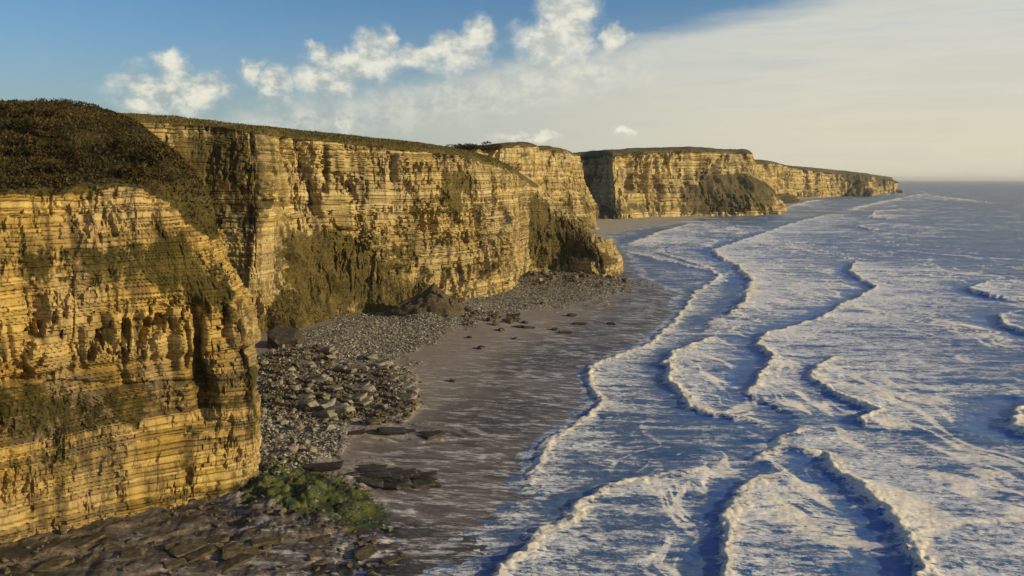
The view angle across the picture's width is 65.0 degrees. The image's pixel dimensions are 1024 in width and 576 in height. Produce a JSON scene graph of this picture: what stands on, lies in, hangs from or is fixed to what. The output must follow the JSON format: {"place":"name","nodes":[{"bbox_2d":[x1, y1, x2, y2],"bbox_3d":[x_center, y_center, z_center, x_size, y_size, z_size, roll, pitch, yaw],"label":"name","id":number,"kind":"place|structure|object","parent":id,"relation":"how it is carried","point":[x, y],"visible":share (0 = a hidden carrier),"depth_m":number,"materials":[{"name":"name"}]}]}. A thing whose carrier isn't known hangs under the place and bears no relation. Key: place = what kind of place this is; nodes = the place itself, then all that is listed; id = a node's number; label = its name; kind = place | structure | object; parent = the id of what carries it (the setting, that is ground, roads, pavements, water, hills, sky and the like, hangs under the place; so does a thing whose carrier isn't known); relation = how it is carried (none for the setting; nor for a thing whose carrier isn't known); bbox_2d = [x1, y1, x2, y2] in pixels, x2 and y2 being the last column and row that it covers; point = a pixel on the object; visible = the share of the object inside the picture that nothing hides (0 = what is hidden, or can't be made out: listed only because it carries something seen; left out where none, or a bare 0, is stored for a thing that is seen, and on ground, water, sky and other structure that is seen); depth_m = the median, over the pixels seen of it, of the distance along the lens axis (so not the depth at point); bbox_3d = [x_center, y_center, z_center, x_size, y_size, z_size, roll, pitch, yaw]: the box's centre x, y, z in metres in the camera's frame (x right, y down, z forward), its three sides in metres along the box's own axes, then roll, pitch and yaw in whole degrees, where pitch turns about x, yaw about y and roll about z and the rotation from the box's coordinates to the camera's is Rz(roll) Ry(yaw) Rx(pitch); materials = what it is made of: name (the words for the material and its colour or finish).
{"place":"outdoors","nodes":[
{"label":"outdoors","id":0,"kind":"place"},
{"bbox_2d":[0,104,261,543],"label":"cliff","id":1,"kind":"structure","parent":0,"point":[130,335],"depth_m":116.84,"materials":[{"name":"stone"}]},
{"bbox_2d":[0,98,235,287],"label":"scrub","id":2,"kind":"object","parent":1,"relation":"on","point":[93,108],"visible":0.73,"depth_m":140.41,"materials":[{"name":"green plant"}]},
{"bbox_2d":[0,104,14,111],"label":"shrub","id":3,"kind":"object","parent":2,"relation":"on","point":[2,106],"visible":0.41,"depth_m":162.40,"materials":[{"name":"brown plant"}]},
{"bbox_2d":[0,145,24,155],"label":"shrub","id":4,"kind":"object","parent":2,"relation":"on","point":[8,150],"visible":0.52,"depth_m":134.88,"materials":[{"name":"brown plant"}]},
{"bbox_2d":[0,109,26,118],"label":"shrub","id":5,"kind":"object","parent":2,"relation":"on","point":[4,113],"visible":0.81,"depth_m":159.79,"materials":[{"name":"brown plant"}]},
{"bbox_2d":[6,99,30,107],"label":"shrub","id":6,"kind":"object","parent":2,"relation":"on","point":[13,103],"visible":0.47,"depth_m":168.57,"materials":[{"name":"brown plant"}]},
{"bbox_2d":[1,174,39,187],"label":"shrub","id":7,"kind":"object","parent":2,"relation":"on","point":[30,182],"visible":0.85,"depth_m":111.42,"materials":[{"name":"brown plant"}]},
{"bbox_2d":[7,118,42,129],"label":"shrub","id":8,"kind":"object","parent":2,"relation":"on","point":[17,123],"visible":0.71,"depth_m":151.13,"materials":[{"name":"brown plant"}]},
{"bbox_2d":[9,143,41,156],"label":"shrub","id":9,"kind":"object","parent":2,"relation":"on","point":[28,148],"visible":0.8,"depth_m":133.58,"materials":[{"name":"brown plant"}]},
{"bbox_2d":[11,134,44,146],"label":"shrub","id":10,"kind":"object","parent":2,"relation":"on","point":[24,141],"visible":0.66,"depth_m":139.64,"materials":[{"name":"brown plant"}]},
{"bbox_2d":[16,162,44,176],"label":"shrub","id":11,"kind":"object","parent":2,"relation":"on","point":[22,171],"visible":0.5,"depth_m":122.95,"materials":[{"name":"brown plant"}]},
{"bbox_2d":[29,105,47,114],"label":"shrub","id":12,"kind":"object","parent":2,"relation":"on","point":[35,110],"visible":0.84,"depth_m":162.57,"materials":[{"name":"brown plant"}]},
{"bbox_2d":[31,127,49,136],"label":"shrub","id":13,"kind":"object","parent":2,"relation":"on","point":[38,132],"visible":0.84,"depth_m":148.68,"materials":[{"name":"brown plant"}]},
{"bbox_2d":[29,148,53,159],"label":"shrub","id":14,"kind":"object","parent":2,"relation":"on","point":[43,152],"visible":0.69,"depth_m":133.56,"materials":[{"name":"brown plant"}]},
{"bbox_2d":[30,121,63,132],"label":"shrub","id":15,"kind":"object","parent":2,"relation":"on","point":[46,125],"visible":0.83,"depth_m":150.67,"materials":[{"name":"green plant"}]},
{"bbox_2d":[48,108,62,114],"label":"shrub","id":16,"kind":"object","parent":2,"relation":"on","point":[53,110],"visible":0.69,"depth_m":161.90,"materials":[{"name":"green plant"}]},
{"bbox_2d":[45,142,72,150],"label":"shrub","id":17,"kind":"object","parent":2,"relation":"on","point":[53,145],"visible":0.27,"depth_m":137.63,"materials":[{"name":"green plant"}]},
{"bbox_2d":[52,112,68,117],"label":"shrub","id":18,"kind":"object","parent":2,"relation":"on","point":[60,115],"visible":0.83,"depth_m":161.41,"materials":[{"name":"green plant"}]},
{"bbox_2d":[51,148,72,157],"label":"shrub","id":19,"kind":"object","parent":2,"relation":"on","point":[58,152],"visible":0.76,"depth_m":135.21,"materials":[{"name":"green plant"}]},
{"bbox_2d":[38,160,88,174],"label":"shrub","id":20,"kind":"object","parent":2,"relation":"on","point":[62,167],"visible":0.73,"depth_m":124.65,"materials":[{"name":"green plant"}]},
{"bbox_2d":[45,170,81,187],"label":"shrub","id":21,"kind":"object","parent":2,"relation":"on","point":[64,179],"visible":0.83,"depth_m":113.81,"materials":[{"name":"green plant"}]},
{"bbox_2d":[52,145,86,156],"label":"shrub","id":22,"kind":"object","parent":2,"relation":"on","point":[70,150],"visible":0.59,"depth_m":135.96,"materials":[{"name":"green plant"}]},
{"bbox_2d":[64,159,92,170],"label":"shrub","id":23,"kind":"object","parent":2,"relation":"on","point":[77,161],"visible":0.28,"depth_m":128.29,"materials":[{"name":"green plant"}]},
{"bbox_2d":[108,143,135,153],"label":"shrub","id":24,"kind":"object","parent":2,"relation":"on","point":[121,147],"visible":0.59,"depth_m":138.60,"materials":[{"name":"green plant"}]},
{"bbox_2d":[108,138,136,147],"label":"shrub","id":25,"kind":"object","parent":2,"relation":"on","point":[118,141],"visible":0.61,"depth_m":141.54,"materials":[{"name":"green plant"}]},
{"bbox_2d":[111,162,152,179],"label":"shrub","id":26,"kind":"object","parent":2,"relation":"on","point":[133,171],"visible":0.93,"depth_m":119.63,"materials":[{"name":"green plant"}]},
{"bbox_2d":[124,149,161,163],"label":"shrub","id":27,"kind":"object","parent":2,"relation":"on","point":[134,155],"visible":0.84,"depth_m":132.69,"materials":[{"name":"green plant"}]},
{"bbox_2d":[138,141,177,156],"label":"shrub","id":28,"kind":"object","parent":2,"relation":"on","point":[161,145],"visible":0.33,"depth_m":140.80,"materials":[{"name":"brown plant"}]},
{"bbox_2d":[145,148,176,159],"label":"shrub","id":29,"kind":"object","parent":2,"relation":"on","point":[157,151],"visible":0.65,"depth_m":138.72,"materials":[{"name":"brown plant"}]},
{"bbox_2d":[157,173,175,181],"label":"shrub","id":30,"kind":"object","parent":2,"relation":"on","point":[168,177],"visible":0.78,"depth_m":128.54,"materials":[{"name":"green plant"}]},
{"bbox_2d":[123,114,623,334],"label":"cliff","id":31,"kind":"structure","parent":0,"point":[298,209],"depth_m":291.52,"materials":[{"name":"stone"}]},
{"bbox_2d":[116,112,511,333],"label":"grass","id":32,"kind":"structure","parent":31,"relation":"on","point":[359,137],"depth_m":281.74,"materials":[{"name":"green plant"}]},
{"bbox_2d":[0,196,842,575],"bbox_3d":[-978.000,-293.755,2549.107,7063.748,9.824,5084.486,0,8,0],"label":"beach","id":33,"kind":"structure","parent":0,"point":[498,404],"depth_m":145.01,"materials":[{"name":"sand"}]},
{"bbox_2d":[104,545,122,551],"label":"ledge block","id":34,"kind":"object","parent":33,"relation":"on","point":[117,547],"depth_m":105.86,"materials":[{"name":"brown stone"}]},
{"bbox_2d":[163,558,186,568],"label":"ledge block","id":35,"kind":"object","parent":33,"relation":"on","point":[171,564],"depth_m":102.12,"materials":[{"name":"brown stone"}]},
{"bbox_2d":[162,540,188,550],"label":"ledge block","id":36,"kind":"object","parent":33,"relation":"on","point":[166,546],"depth_m":106.38,"materials":[{"name":"brown stone"}]},
{"bbox_2d":[168,537,207,557],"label":"ledge block","id":37,"kind":"object","parent":33,"relation":"on","point":[181,549],"depth_m":105.43,"materials":[{"name":"brown stone"}]},
{"bbox_2d":[183,543,216,563],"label":"ledge block","id":38,"kind":"object","parent":33,"relation":"on","point":[204,551],"depth_m":104.14,"materials":[{"name":"brown stone"}]},
{"bbox_2d":[216,553,254,573],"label":"ledge block","id":39,"kind":"structure","parent":33,"relation":"on","point":[233,562],"depth_m":102.42,"materials":[{"name":"brown stone"}]},
{"bbox_2d":[222,545,257,560],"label":"ledge block","id":40,"kind":"object","parent":33,"relation":"on","point":[230,552],"depth_m":105.11,"materials":[{"name":"brown stone"}]},
{"bbox_2d":[249,536,279,546],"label":"ledge block","id":41,"kind":"structure","parent":33,"relation":"on","point":[264,541],"depth_m":107.46,"materials":[{"name":"brown stone"}]},
{"bbox_2d":[266,325,304,348],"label":"fallen block","id":42,"kind":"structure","parent":33,"relation":"on","point":[277,336],"depth_m":224.60,"materials":[{"name":"stone"}]},
{"bbox_2d":[301,462,327,470],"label":"reef rock","id":43,"kind":"object","parent":33,"relation":"on","point":[309,467],"visible":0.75,"depth_m":132.91,"materials":[{"name":"stone"}]},
{"bbox_2d":[307,552,323,557],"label":"ledge block","id":44,"kind":"structure","parent":33,"relation":"on","point":[317,554],"depth_m":105.53,"materials":[{"name":"brown stone"}]},
{"bbox_2d":[312,558,327,564],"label":"ledge block","id":45,"kind":"structure","parent":33,"relation":"on","point":[321,561],"depth_m":104.05,"materials":[{"name":"brown stone"}]},
{"bbox_2d":[0,271,652,575],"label":"rock debris","id":46,"kind":"object","parent":33,"relation":"on","point":[363,414],"visible":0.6,"depth_m":172.77,"materials":[{"name":"brown stone"}]},
{"bbox_2d":[32,559,62,572],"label":"ledge block","id":47,"kind":"structure","parent":46,"relation":"on","point":[52,566],"depth_m":100.46,"materials":[{"name":"brown stone"}]},
{"bbox_2d":[37,554,69,567],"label":"ledge block","id":48,"kind":"structure","parent":46,"relation":"on","point":[64,559],"depth_m":102.03,"materials":[{"name":"brown stone"}]},
{"bbox_2d":[66,555,91,567],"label":"ledge block","id":49,"kind":"structure","parent":46,"relation":"on","point":[81,561],"depth_m":102.03,"materials":[{"name":"brown stone"}]},
{"bbox_2d":[75,532,106,548],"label":"ledge block","id":50,"kind":"structure","parent":46,"relation":"on","point":[89,540],"depth_m":107.15,"materials":[{"name":"brown stone"}]},
{"bbox_2d":[121,548,146,557],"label":"ledge block","id":51,"kind":"structure","parent":46,"relation":"on","point":[127,553],"depth_m":103.86,"materials":[{"name":"brown stone"}]},
{"bbox_2d":[205,533,230,542],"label":"ledge block","id":52,"kind":"structure","parent":46,"relation":"on","point":[222,538],"depth_m":108.54,"materials":[{"name":"brown stone"}]},
{"bbox_2d":[297,400,318,408],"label":"rock slab","id":53,"kind":"object","parent":46,"relation":"on","point":[303,404],"visible":0.93,"depth_m":167.01,"materials":[{"name":"grey stone"}]},
{"bbox_2d":[309,535,330,544],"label":"ledge block","id":54,"kind":"structure","parent":46,"relation":"on","point":[321,539],"depth_m":109.30,"materials":[{"name":"brown stone"}]},
{"bbox_2d":[317,398,335,404],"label":"rock slab","id":55,"kind":"object","parent":46,"relation":"on","point":[332,400],"visible":0.41,"depth_m":169.06,"materials":[{"name":"grey stone"}]},
{"bbox_2d":[312,460,343,471],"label":"reef rock","id":56,"kind":"object","parent":33,"relation":"on","point":[331,466],"visible":0.98,"depth_m":131.89,"materials":[{"name":"stone"}]},
{"bbox_2d":[348,429,364,434],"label":"reef rock","id":57,"kind":"object","parent":33,"relation":"on","point":[357,432],"visible":1,"depth_m":151.95,"materials":[{"name":"stone"}]},
{"bbox_2d":[351,544,379,560],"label":"ledge block","id":58,"kind":"structure","parent":33,"relation":"on","point":[365,552],"depth_m":106.39,"materials":[{"name":"brown stone"}]},
{"bbox_2d":[356,476,383,487],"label":"reef rock","id":59,"kind":"object","parent":33,"relation":"on","point":[375,483],"visible":0.96,"depth_m":128.55,"materials":[{"name":"stone"}]},
{"bbox_2d":[357,465,386,472],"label":"reef rock","id":60,"kind":"object","parent":33,"relation":"on","point":[368,468],"visible":0.84,"depth_m":132.94,"materials":[{"name":"stone"}]},
{"bbox_2d":[365,418,380,424],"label":"beach rock","id":61,"kind":"object","parent":33,"relation":"on","point":[372,421],"visible":1,"depth_m":157.87,"materials":[{"name":"brown stone"}]},
{"bbox_2d":[365,429,384,434],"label":"reef rock","id":62,"kind":"object","parent":33,"relation":"on","point":[373,432],"visible":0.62,"depth_m":153.08,"materials":[{"name":"stone"}]},
{"bbox_2d":[366,471,391,478],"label":"reef rock","id":63,"kind":"object","parent":33,"relation":"on","point":[378,474],"visible":1,"depth_m":130.29,"materials":[{"name":"stone"}]},
{"bbox_2d":[376,427,405,434],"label":"reef rock","id":64,"kind":"object","parent":33,"relation":"on","point":[394,430],"visible":1,"depth_m":153.50,"materials":[{"name":"stone"}]},
{"bbox_2d":[381,482,400,489],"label":"reef rock","id":65,"kind":"object","parent":33,"relation":"on","point":[388,486],"visible":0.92,"depth_m":127.36,"materials":[{"name":"stone"}]},
{"bbox_2d":[382,474,402,480],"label":"reef rock","id":66,"kind":"object","parent":33,"relation":"on","point":[397,477],"visible":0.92,"depth_m":129.95,"materials":[{"name":"stone"}]},
{"bbox_2d":[381,554,405,563],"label":"ledge block","id":67,"kind":"object","parent":33,"relation":"on","point":[388,560],"depth_m":105.08,"materials":[{"name":"brown stone"}]},
{"bbox_2d":[387,476,411,485],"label":"reef rock","id":68,"kind":"object","parent":33,"relation":"on","point":[405,481],"visible":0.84,"depth_m":128.86,"materials":[{"name":"stone"}]},
{"bbox_2d":[391,468,416,476],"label":"reef rock","id":69,"kind":"object","parent":33,"relation":"on","point":[408,472],"visible":0.56,"depth_m":132.72,"materials":[{"name":"stone"}]},
{"bbox_2d":[410,480,435,487],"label":"reef rock","id":70,"kind":"object","parent":33,"relation":"on","point":[424,484],"visible":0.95,"depth_m":129.18,"materials":[{"name":"stone"}]},
{"bbox_2d":[409,470,437,479],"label":"reef rock","id":71,"kind":"object","parent":33,"relation":"on","point":[430,475],"visible":0.85,"depth_m":131.38,"materials":[{"name":"stone"}]},
{"bbox_2d":[411,479,440,487],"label":"reef rock","id":72,"kind":"object","parent":33,"relation":"on","point":[418,481],"visible":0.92,"depth_m":129.85,"materials":[{"name":"stone"}]},
{"bbox_2d":[387,283,465,316],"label":"rubble heap","id":73,"kind":"object","parent":33,"relation":"on","point":[414,305],"visible":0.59,"depth_m":274.29,"materials":[{"name":"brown stone"}]},
{"bbox_2d":[420,430,445,438],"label":"reef rock","id":74,"kind":"object","parent":33,"relation":"on","point":[433,434],"visible":1,"depth_m":152.69,"materials":[{"name":"stone"}]},
{"bbox_2d":[256,271,639,475],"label":"shingle","id":75,"kind":"object","parent":33,"relation":"on","point":[332,439],"visible":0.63,"depth_m":235.00,"materials":[{"name":"stone"}]},
{"bbox_2d":[287,445,298,453],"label":"boulder","id":76,"kind":"object","parent":75,"relation":"on","point":[292,449],"visible":0.99,"depth_m":140.93,"materials":[{"name":"grey stone"}]},
{"bbox_2d":[293,423,304,429],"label":"boulder","id":77,"kind":"object","parent":75,"relation":"on","point":[297,426],"visible":1,"depth_m":154.20,"materials":[{"name":"grey stone"}]},
{"bbox_2d":[296,393,314,398],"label":"rock slab","id":78,"kind":"object","parent":75,"relation":"on","point":[311,395],"visible":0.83,"depth_m":174.38,"materials":[{"name":"grey stone"}]},
{"bbox_2d":[297,360,316,366],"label":"rock slab","id":79,"kind":"object","parent":75,"relation":"on","point":[301,362],"visible":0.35,"depth_m":202.64,"materials":[{"name":"grey stone"}]},
{"bbox_2d":[306,446,317,452],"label":"boulder","id":80,"kind":"object","parent":75,"relation":"on","point":[311,449],"visible":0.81,"depth_m":141.66,"materials":[{"name":"grey stone"}]},
{"bbox_2d":[304,373,330,381],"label":"rock slab","id":81,"kind":"object","parent":75,"relation":"on","point":[321,376],"visible":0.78,"depth_m":186.35,"materials":[{"name":"grey stone"}]},
{"bbox_2d":[316,403,332,410],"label":"rock slab","id":82,"kind":"object","parent":75,"relation":"on","point":[322,407],"visible":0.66,"depth_m":164.97,"materials":[{"name":"grey stone"}]},
{"bbox_2d":[314,409,337,417],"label":"rock slab","id":83,"kind":"object","parent":75,"relation":"on","point":[329,413],"visible":0.95,"depth_m":161.66,"materials":[{"name":"grey stone"}]},
{"bbox_2d":[317,346,334,352],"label":"rock slab","id":84,"kind":"object","parent":75,"relation":"on","point":[326,349],"visible":0.98,"depth_m":215.31,"materials":[{"name":"grey stone"}]},
{"bbox_2d":[325,385,342,391],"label":"rock slab","id":85,"kind":"object","parent":75,"relation":"on","point":[332,388],"visible":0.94,"depth_m":179.56,"materials":[{"name":"grey stone"}]},
{"bbox_2d":[326,404,348,413],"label":"rock slab","id":86,"kind":"object","parent":75,"relation":"on","point":[339,409],"visible":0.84,"depth_m":162.52,"materials":[{"name":"grey stone"}]},
{"bbox_2d":[334,365,346,370],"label":"rock slab","id":87,"kind":"object","parent":75,"relation":"on","point":[340,368],"visible":0.98,"depth_m":197.34,"materials":[{"name":"grey stone"}]},
{"bbox_2d":[343,367,356,372],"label":"rock slab","id":88,"kind":"object","parent":75,"relation":"on","point":[349,369],"visible":1,"depth_m":195.86,"materials":[{"name":"grey stone"}]},
{"bbox_2d":[343,392,366,401],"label":"rock slab","id":89,"kind":"object","parent":75,"relation":"on","point":[359,397],"visible":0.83,"depth_m":170.98,"materials":[{"name":"grey stone"}]},
{"bbox_2d":[354,400,371,405],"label":"rock slab","id":90,"kind":"object","parent":75,"relation":"on","point":[364,403],"visible":0.65,"depth_m":169.25,"materials":[{"name":"grey stone"}]},
{"bbox_2d":[352,385,375,392],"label":"rock slab","id":91,"kind":"object","parent":75,"relation":"on","point":[368,388],"visible":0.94,"depth_m":178.25,"materials":[{"name":"grey stone"}]},
{"bbox_2d":[366,352,377,359],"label":"rock slab","id":92,"kind":"object","parent":75,"relation":"on","point":[372,356],"visible":1,"depth_m":213.31,"materials":[{"name":"grey stone"}]},
{"bbox_2d":[366,362,385,367],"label":"rock slab","id":93,"kind":"object","parent":75,"relation":"on","point":[375,365],"visible":0.8,"depth_m":204.84,"materials":[{"name":"grey stone"}]},
{"bbox_2d":[378,376,398,382],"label":"rock slab","id":94,"kind":"object","parent":75,"relation":"on","point":[391,379],"visible":0.73,"depth_m":188.84,"materials":[{"name":"grey stone"}]},
{"bbox_2d":[403,387,419,393],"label":"rock slab","id":95,"kind":"object","parent":75,"relation":"on","point":[413,390],"visible":0.87,"depth_m":182.50,"materials":[{"name":"grey stone"}]},
{"bbox_2d":[0,0,1023,179],"label":"sky","id":96,"kind":"structure","parent":0,"point":[896,89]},
{"bbox_2d":[468,142,599,229],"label":"cliff","id":97,"kind":"structure","parent":0,"point":[556,174],"depth_m":740.82,"materials":[{"name":"stone"}]},
{"bbox_2d":[446,143,469,149],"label":"shrub","id":98,"kind":"object","parent":97,"relation":"on","point":[460,146],"visible":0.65,"depth_m":546.85,"materials":[{"name":"green plant"}]},
{"bbox_2d":[465,143,481,149],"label":"shrub","id":99,"kind":"object","parent":97,"relation":"on","point":[472,146],"visible":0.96,"depth_m":544.03,"materials":[{"name":"green plant"}]},
{"bbox_2d":[483,141,503,150],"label":"shrub","id":100,"kind":"object","parent":97,"relation":"on","point":[495,147],"visible":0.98,"depth_m":562.63,"materials":[{"name":"green plant"}]},
{"bbox_2d":[574,146,787,218],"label":"cliff","id":101,"kind":"structure","parent":0,"point":[627,183],"depth_m":1099.10,"materials":[{"name":"beige stone"}]},
{"bbox_2d":[353,180,1023,575],"bbox_3d":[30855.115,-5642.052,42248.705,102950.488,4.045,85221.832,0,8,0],"label":"sea","id":102,"kind":"structure","parent":0,"point":[809,394],"depth_m":172.26,"materials":[{"name":"liquid"}]},
{"bbox_2d":[754,159,902,203],"bbox_3d":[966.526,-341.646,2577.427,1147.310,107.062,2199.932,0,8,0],"label":"cliff","id":103,"kind":"structure","parent":0,"point":[788,184],"depth_m":2286.94,"materials":[{"name":"beige stone"}]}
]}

